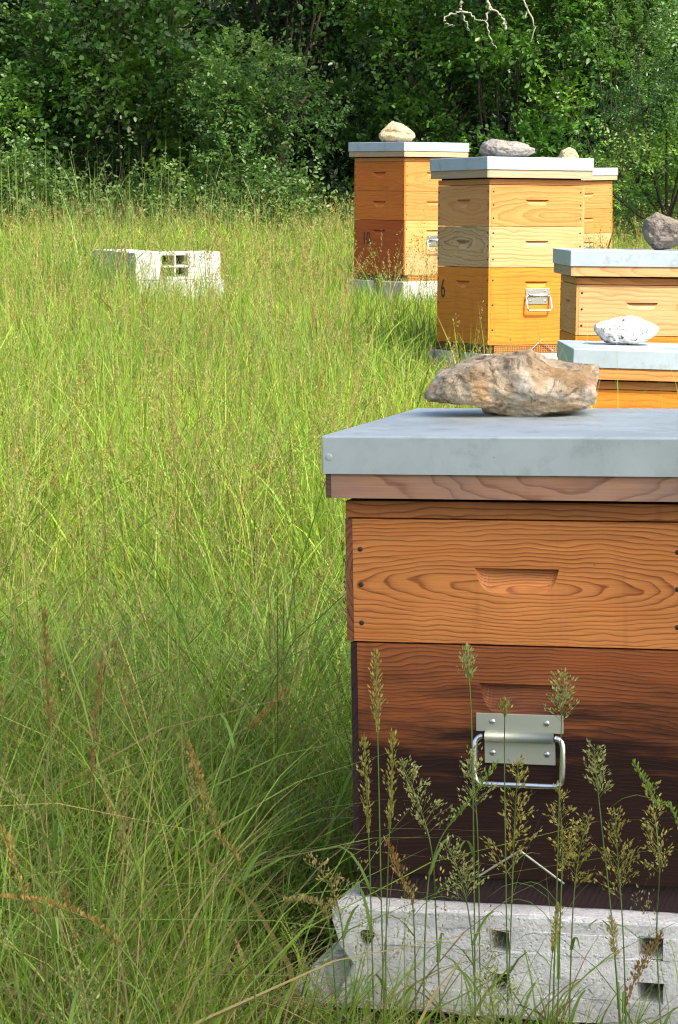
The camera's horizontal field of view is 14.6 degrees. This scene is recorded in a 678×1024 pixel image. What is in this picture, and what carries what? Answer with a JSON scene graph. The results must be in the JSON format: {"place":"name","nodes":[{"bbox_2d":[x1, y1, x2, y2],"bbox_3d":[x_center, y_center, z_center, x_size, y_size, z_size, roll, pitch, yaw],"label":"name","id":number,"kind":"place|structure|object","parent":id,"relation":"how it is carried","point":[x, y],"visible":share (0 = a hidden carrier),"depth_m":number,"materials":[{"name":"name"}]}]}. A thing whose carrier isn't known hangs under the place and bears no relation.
{"place":"outdoors","nodes":[
{"label":"outdoors","id":0,"kind":"place"},
{"bbox_2d":[0,0,677,1023],"bbox_3d":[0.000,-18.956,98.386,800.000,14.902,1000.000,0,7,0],"label":"ground","id":1,"kind":"structure","parent":0,"point":[320,952],"depth_m":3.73,"materials":[{"name":"green plant"}]},
{"bbox_2d":[0,605,63,1023],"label":"grass stalk","id":2,"kind":"object","parent":1,"relation":"on","point":[49,707],"depth_m":2.81,"materials":[{"name":"green plant"}]},
{"bbox_2d":[0,824,85,1023],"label":"grass stalk","id":3,"kind":"object","parent":1,"relation":"on","point":[33,908],"depth_m":2.57,"materials":[{"name":"green plant"}]},
{"bbox_2d":[0,0,97,185],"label":"tree","id":4,"kind":"object","parent":1,"relation":"on","point":[11,5],"visible":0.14,"depth_m":26.40,"materials":[{"name":"green plant"}]},
{"bbox_2d":[0,136,103,230],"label":"bush","id":5,"kind":"object","parent":1,"relation":"on","point":[18,153],"visible":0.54,"depth_m":22.39,"materials":[{"name":"green plant"}]},
{"bbox_2d":[0,0,113,211],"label":"bush","id":6,"kind":"object","parent":1,"relation":"on","point":[9,99],"visible":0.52,"depth_m":23.41,"materials":[{"name":"green plant"}]},
{"bbox_2d":[0,784,114,1023],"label":"grass stalk","id":7,"kind":"object","parent":1,"relation":"on","point":[25,806],"depth_m":2.77,"materials":[{"name":"green plant"}]},
{"bbox_2d":[0,892,161,1023],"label":"grass stalk","id":8,"kind":"object","parent":1,"relation":"on","point":[71,909],"depth_m":2.57,"materials":[{"name":"green plant"}]},
{"bbox_2d":[55,957,114,1023],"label":"grass stalk","id":9,"kind":"object","parent":1,"relation":"on","point":[84,1000],"depth_m":2.70,"materials":[{"name":"green plant"}]},
{"bbox_2d":[28,661,145,1023],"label":"grass stalk","id":10,"kind":"object","parent":1,"relation":"on","point":[97,694],"depth_m":2.86,"materials":[{"name":"green plant"}]},
{"bbox_2d":[93,249,144,275],"bbox_3d":[-1.204,-1.393,14.899,0.205,0.154,0.504,-3,8,-24],"label":"concrete block","id":11,"kind":"object","parent":1,"relation":"on","point":[129,250],"depth_m":14.86,"materials":[{"name":"grey concrete"}]},
{"bbox_2d":[0,0,257,210],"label":"bush","id":12,"kind":"object","parent":1,"relation":"on","point":[159,49],"visible":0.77,"depth_m":23.67,"materials":[{"name":"green plant"}]},
{"bbox_2d":[0,0,274,208],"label":"tree","id":13,"kind":"object","parent":1,"relation":"on","point":[8,31],"visible":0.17,"depth_m":26.38,"materials":[{"name":"green plant"}]},
{"bbox_2d":[93,147,215,226],"bbox_3d":[-1.532,-2.613,22.653,1.148,1.009,0.988,-4,8,-30],"label":"bush","id":14,"kind":"object","parent":1,"relation":"on","point":[133,185],"visible":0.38,"depth_m":22.60,"materials":[{"name":"green plant"}]},
{"bbox_2d":[130,279,223,301],"bbox_3d":[-0.900,-1.204,14.627,0.504,0.154,0.204,-3,8,-23],"label":"concrete block","id":15,"kind":"object","parent":1,"relation":"on","point":[220,282],"depth_m":14.55,"materials":[{"name":"grey concrete"}]},
{"bbox_2d":[123,251,220,279],"bbox_3d":[-0.922,-1.360,14.639,0.504,0.155,0.204,-3,8,-24],"label":"concrete block","id":16,"kind":"object","parent":15,"relation":"on","point":[180,255],"depth_m":14.58,"materials":[{"name":"grey concrete"}]},
{"bbox_2d":[185,736,277,1023],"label":"grass stalk","id":17,"kind":"object","parent":1,"relation":"on","point":[225,843],"depth_m":2.65,"materials":[{"name":"green plant"}]},
{"bbox_2d":[136,16,358,217],"bbox_3d":[-0.886,-3.207,23.421,1.872,2.232,1.816,7,10,43],"label":"bush","id":18,"kind":"object","parent":1,"relation":"on","point":[241,89],"visible":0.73,"depth_m":23.05,"materials":[{"name":"green plant"}]},
{"bbox_2d":[211,686,288,1013],"bbox_3d":[-0.112,0.456,3.329,0.100,0.497,0.089,0,7,0],"label":"grass stalk","id":19,"kind":"object","parent":1,"relation":"on","point":[257,722],"depth_m":3.29,"materials":[{"name":"green plant"}]},
{"bbox_2d":[188,149,330,233],"bbox_3d":[-0.673,-2.566,22.455,1.430,1.010,0.999,6,9,39],"label":"bush","id":20,"kind":"object","parent":1,"relation":"on","point":[301,187],"visible":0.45,"depth_m":22.34,"materials":[{"name":"green plant"}]},
{"bbox_2d":[127,0,412,218],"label":"tree","id":21,"kind":"object","parent":1,"relation":"on","point":[287,15],"visible":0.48,"depth_m":26.28,"materials":[{"name":"green plant"}]},
{"bbox_2d":[287,942,351,1002],"bbox_3d":[-0.008,0.633,3.650,0.108,0.117,0.164,2,8,14],"label":"broken block","id":22,"kind":"object","parent":1,"relation":"on","point":[338,953],"depth_m":3.57,"materials":[{"name":"concrete"}]},
{"bbox_2d":[284,159,358,219],"bbox_3d":[-0.071,-2.652,23.937,1.201,1.050,1.123,-5,9,-34],"label":"bush","id":23,"kind":"object","parent":1,"relation":"on","point":[338,188],"visible":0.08,"depth_m":23.82,"materials":[{"name":"green plant"}]},
{"bbox_2d":[283,893,368,1023],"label":"grass stalk","id":24,"kind":"object","parent":1,"relation":"on","point":[323,909],"depth_m":3.20,"materials":[{"name":"green plant"}]},
{"bbox_2d":[303,851,370,1023],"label":"grass stalk","id":25,"kind":"object","parent":1,"relation":"on","point":[332,900],"depth_m":3.17,"materials":[{"name":"green plant"}]},
{"bbox_2d":[0,0,677,220],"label":"woodland","id":26,"kind":"object","parent":1,"relation":"on","point":[505,123],"visible":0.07,"depth_m":29.09,"materials":[{"name":"green plant"}]},
{"bbox_2d":[0,124,677,248],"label":"undergrowth","id":27,"kind":"object","parent":1,"relation":"on","point":[110,202],"visible":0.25,"depth_m":21.80,"materials":[{"name":"green plant"}]},
{"bbox_2d":[322,736,374,1023],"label":"grass stalk","id":28,"kind":"object","parent":1,"relation":"on","point":[365,744],"depth_m":3.14,"materials":[{"name":"green plant"}]},
{"bbox_2d":[327,728,400,1019],"bbox_3d":[0.031,0.494,3.132,0.105,0.476,0.044,-5,9,-32],"label":"grass stalk","id":29,"kind":"object","parent":1,"relation":"on","point":[392,741],"depth_m":3.14,"materials":[{"name":"green plant"}]},
{"bbox_2d":[348,279,381,296],"bbox_3d":[0.309,-1.320,16.127,0.503,0.194,0.204,-5,9,-39],"label":"concrete block","id":30,"kind":"object","parent":1,"relation":"on","point":[370,282],"depth_m":15.93,"materials":[{"name":"grey concrete"}]},
{"bbox_2d":[343,649,387,1023],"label":"grass stalk","id":31,"kind":"object","parent":1,"relation":"on","point":[376,682],"depth_m":3.11,"materials":[{"name":"green plant"}]},
{"bbox_2d":[297,0,516,185],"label":"bush","id":32,"kind":"object","parent":1,"relation":"on","point":[385,105],"visible":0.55,"depth_m":24.60,"materials":[{"name":"green plant"}]},
{"bbox_2d":[381,281,436,300],"bbox_3d":[0.508,-1.290,15.901,0.504,0.194,0.206,-5,9,-39],"label":"concrete block","id":33,"kind":"object","parent":1,"relation":"on","point":[415,287],"depth_m":15.74,"materials":[{"name":"grey concrete"}]},
{"bbox_2d":[348,142,468,281],"bbox_3d":[0.415,-1.806,15.957,0.515,0.820,0.515,-5,9,-39],"label":"beehive","id":34,"kind":"object","parent":33,"relation":"on","point":[395,188],"visible":0.72,"depth_m":15.76,"materials":[{"name":"brown wood"}]},
{"bbox_2d":[379,121,414,141],"bbox_3d":[0.346,-2.276,15.902,0.216,0.129,0.175,-1,7,-6],"label":"stone","id":35,"kind":"object","parent":34,"relation":"on","point":[392,131],"visible":1,"depth_m":15.84,"materials":[{"name":"beige stone"}]},
{"bbox_2d":[367,836,456,1023],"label":"grass stalk","id":36,"kind":"object","parent":1,"relation":"on","point":[399,874],"depth_m":3.13,"materials":[{"name":"green plant"}]},
{"bbox_2d":[393,756,464,1023],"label":"grass stalk","id":37,"kind":"object","parent":1,"relation":"on","point":[415,797],"depth_m":3.15,"materials":[{"name":"green plant"}]},
{"bbox_2d":[373,760,498,1023],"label":"grass stalk","id":38,"kind":"object","parent":1,"relation":"on","point":[435,855],"depth_m":3.11,"materials":[{"name":"green plant"}]},
{"bbox_2d":[428,349,463,373],"bbox_3d":[0.657,-0.608,11.570,0.504,0.205,0.206,-3,7,-26],"label":"concrete block","id":39,"kind":"object","parent":1,"relation":"on","point":[444,353],"depth_m":11.43,"materials":[{"name":"grey concrete"}]},
{"bbox_2d":[428,643,477,1022],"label":"grass stalk","id":40,"kind":"object","parent":1,"relation":"on","point":[469,674],"depth_m":3.16,"materials":[{"name":"green plant"}]},
{"bbox_2d":[299,0,618,195],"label":"tree","id":41,"kind":"object","parent":1,"relation":"on","point":[469,105],"visible":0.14,"depth_m":26.73,"materials":[{"name":"green plant"}]},
{"bbox_2d":[423,833,504,1022],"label":"grass stalk","id":42,"kind":"object","parent":1,"relation":"on","point":[462,881],"depth_m":3.12,"materials":[{"name":"green plant"}]},
{"bbox_2d":[452,742,521,1023],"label":"grass stalk","id":43,"kind":"object","parent":1,"relation":"on","point":[464,765],"depth_m":3.13,"materials":[{"name":"green plant"}]},
{"bbox_2d":[462,960,529,1023],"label":"grass stalk","id":44,"kind":"object","parent":1,"relation":"on","point":[486,1004],"depth_m":3.00,"materials":[{"name":"green plant"}]},
{"bbox_2d":[368,0,627,220],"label":"bush","id":45,"kind":"object","parent":1,"relation":"on","point":[502,50],"visible":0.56,"depth_m":24.05,"materials":[{"name":"green plant"}]},
{"bbox_2d":[332,882,677,1023],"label":"concrete block","id":46,"kind":"object","parent":1,"relation":"on","point":[455,923],"depth_m":3.46,"materials":[{"name":"grey concrete"}]},
{"bbox_2d":[463,352,557,359],"bbox_3d":[0.795,-0.579,11.303,0.504,0.204,0.206,-3,7,-26],"label":"concrete block","id":47,"kind":"object","parent":1,"relation":"on","point":[552,356],"depth_m":11.23,"materials":[{"name":"grey concrete"}]},
{"bbox_2d":[430,156,593,353],"bbox_3d":[0.733,-1.102,11.385,0.515,0.822,0.515,-3,7,-26],"label":"beehive","id":48,"kind":"object","parent":47,"relation":"on","point":[508,276],"visible":0.94,"depth_m":11.19,"materials":[{"name":"brown"}]},
{"bbox_2d":[479,139,534,156],"bbox_3d":[0.719,-1.555,11.353,0.243,0.081,0.159,-2,8,-17],"label":"stone","id":49,"kind":"object","parent":48,"relation":"on","point":[496,148],"visible":0.93,"depth_m":11.29,"materials":[{"name":"grey stone"}]},
{"bbox_2d":[470,755,554,1023],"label":"grass stalk","id":50,"kind":"object","parent":1,"relation":"on","point":[518,777],"depth_m":3.11,"materials":[{"name":"green plant"}]},
{"bbox_2d":[498,697,547,1023],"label":"grass stalk","id":51,"kind":"object","parent":1,"relation":"on","point":[504,703],"depth_m":3.23,"materials":[{"name":"green plant"}]},
{"bbox_2d":[490,781,580,1023],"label":"grass stalk","id":52,"kind":"object","parent":1,"relation":"on","point":[570,854],"depth_m":3.13,"materials":[{"name":"green plant"}]},
{"bbox_2d":[498,667,579,1023],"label":"grass stalk","id":53,"kind":"object","parent":1,"relation":"on","point":[560,698],"depth_m":3.16,"materials":[{"name":"green plant"}]},
{"bbox_2d":[431,0,677,228],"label":"tree","id":54,"kind":"object","parent":1,"relation":"on","point":[583,94],"visible":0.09,"depth_m":26.10,"materials":[{"name":"green plant"}]},
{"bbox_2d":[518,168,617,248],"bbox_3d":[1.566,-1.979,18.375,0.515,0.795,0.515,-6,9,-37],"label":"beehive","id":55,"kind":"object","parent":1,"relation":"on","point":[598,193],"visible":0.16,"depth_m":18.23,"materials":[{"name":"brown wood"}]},
{"bbox_2d":[558,147,578,157],"bbox_3d":[1.584,-2.449,18.319,0.154,0.136,0.141,-1,7,-6],"label":"stone","id":56,"kind":"object","parent":55,"relation":"on","point":[569,152],"visible":0.41,"depth_m":18.26,"materials":[{"name":"beige stone"}]},
{"bbox_2d":[547,902,594,1023],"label":"grass stalk","id":57,"kind":"object","parent":1,"relation":"on","point":[557,924],"depth_m":3.08,"materials":[{"name":"green plant"}]},
{"bbox_2d":[554,808,596,1023],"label":"grass stalk","id":58,"kind":"object","parent":1,"relation":"on","point":[585,879],"depth_m":3.19,"materials":[{"name":"green plant"}]},
{"bbox_2d":[505,0,677,228],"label":"bush","id":59,"kind":"object","parent":1,"relation":"on","point":[581,36],"visible":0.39,"depth_m":24.02,"materials":[{"name":"green plant"}]},
{"bbox_2d":[582,737,620,1023],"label":"grass stalk","id":60,"kind":"object","parent":1,"relation":"on","point":[594,769],"depth_m":3.13,"materials":[{"name":"green plant"}]},
{"bbox_2d":[553,248,677,342],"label":"beehive","id":61,"kind":"object","parent":1,"relation":"on","point":[598,286],"visible":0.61,"depth_m":9.24,"materials":[{"name":"yellow wood"}]},
{"bbox_2d":[642,212,677,249],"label":"stone","id":62,"kind":"object","parent":61,"relation":"on","point":[659,231],"visible":0.99,"depth_m":9.45,"materials":[{"name":"grey stone"}]},
{"bbox_2d":[591,806,640,1023],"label":"grass stalk","id":63,"kind":"object","parent":1,"relation":"on","point":[631,851],"depth_m":3.14,"materials":[{"name":"green plant"}]},
{"bbox_2d":[557,0,677,242],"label":"bush","id":64,"kind":"object","parent":1,"relation":"on","point":[658,96],"visible":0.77,"depth_m":22.07,"materials":[{"name":"green plant"}]},
{"bbox_2d":[557,340,677,408],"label":"beehive","id":65,"kind":"object","parent":1,"relation":"on","point":[638,365],"visible":0.3,"depth_m":7.89,"materials":[{"name":"orange"}]},
{"bbox_2d":[594,315,658,344],"bbox_3d":[0.881,-0.560,8.166,0.208,0.091,0.132,-1,7,-11],"label":"stone","id":66,"kind":"object","parent":65,"relation":"on","point":[628,330],"visible":1,"depth_m":8.12,"materials":[{"name":"white stone"}]},
{"bbox_2d":[580,780,677,1023],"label":"grass stalk","id":67,"kind":"object","parent":1,"relation":"on","point":[653,815],"depth_m":3.16,"materials":[{"name":"green plant"}]},
{"bbox_2d":[604,914,657,1023],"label":"grass stalk","id":68,"kind":"object","parent":1,"relation":"on","point":[611,932],"depth_m":3.12,"materials":[{"name":"green plant"}]},
{"bbox_2d":[621,929,663,1023],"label":"grass stalk","id":69,"kind":"object","parent":1,"relation":"on","point":[625,999],"depth_m":3.05,"materials":[{"name":"green plant"}]},
{"bbox_2d":[614,759,677,828],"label":"grass stalk","id":70,"kind":"object","parent":1,"relation":"on","point":[648,785],"depth_m":3.07,"materials":[{"name":"green plant"}]},
{"bbox_2d":[637,0,677,206],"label":"tree","id":71,"kind":"object","parent":1,"relation":"on","point":[648,54],"visible":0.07,"depth_m":26.24,"materials":[{"name":"green plant"}]},
{"bbox_3d":[2.073,-6.321,20.811,5.944,8.970,4.692,0,7,0],"label":"tree","id":72,"kind":"object","parent":1,"relation":"on","visible":0},
{"bbox_2d":[443,0,535,47],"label":"lichen branch","id":73,"kind":"object","parent":72,"relation":"attached to","point":[504,23],"visible":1,"depth_m":20.67,"materials":[{"name":"grey plant"}]},
{"bbox_2d":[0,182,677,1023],"bbox_3d":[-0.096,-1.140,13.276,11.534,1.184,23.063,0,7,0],"label":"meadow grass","id":74,"kind":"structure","parent":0,"point":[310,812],"depth_m":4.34,"materials":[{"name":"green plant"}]},
{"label":"concrete block","id":75,"kind":"object","parent":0,"visible":0},
{"bbox_2d":[322,408,677,911],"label":"beehive","id":76,"kind":"object","parent":75,"relation":"on","point":[523,556],"visible":0.9,"depth_m":3.46,"materials":[{"name":"brown wood"}]},
{"bbox_2d":[424,348,599,416],"bbox_3d":[0.247,-0.184,3.792,0.250,0.104,0.161,1,7,7],"label":"rock","id":77,"kind":"object","parent":76,"relation":"on","point":[530,382],"visible":0.99,"depth_m":3.73,"materials":[{"name":"beige stone"}]}
]}

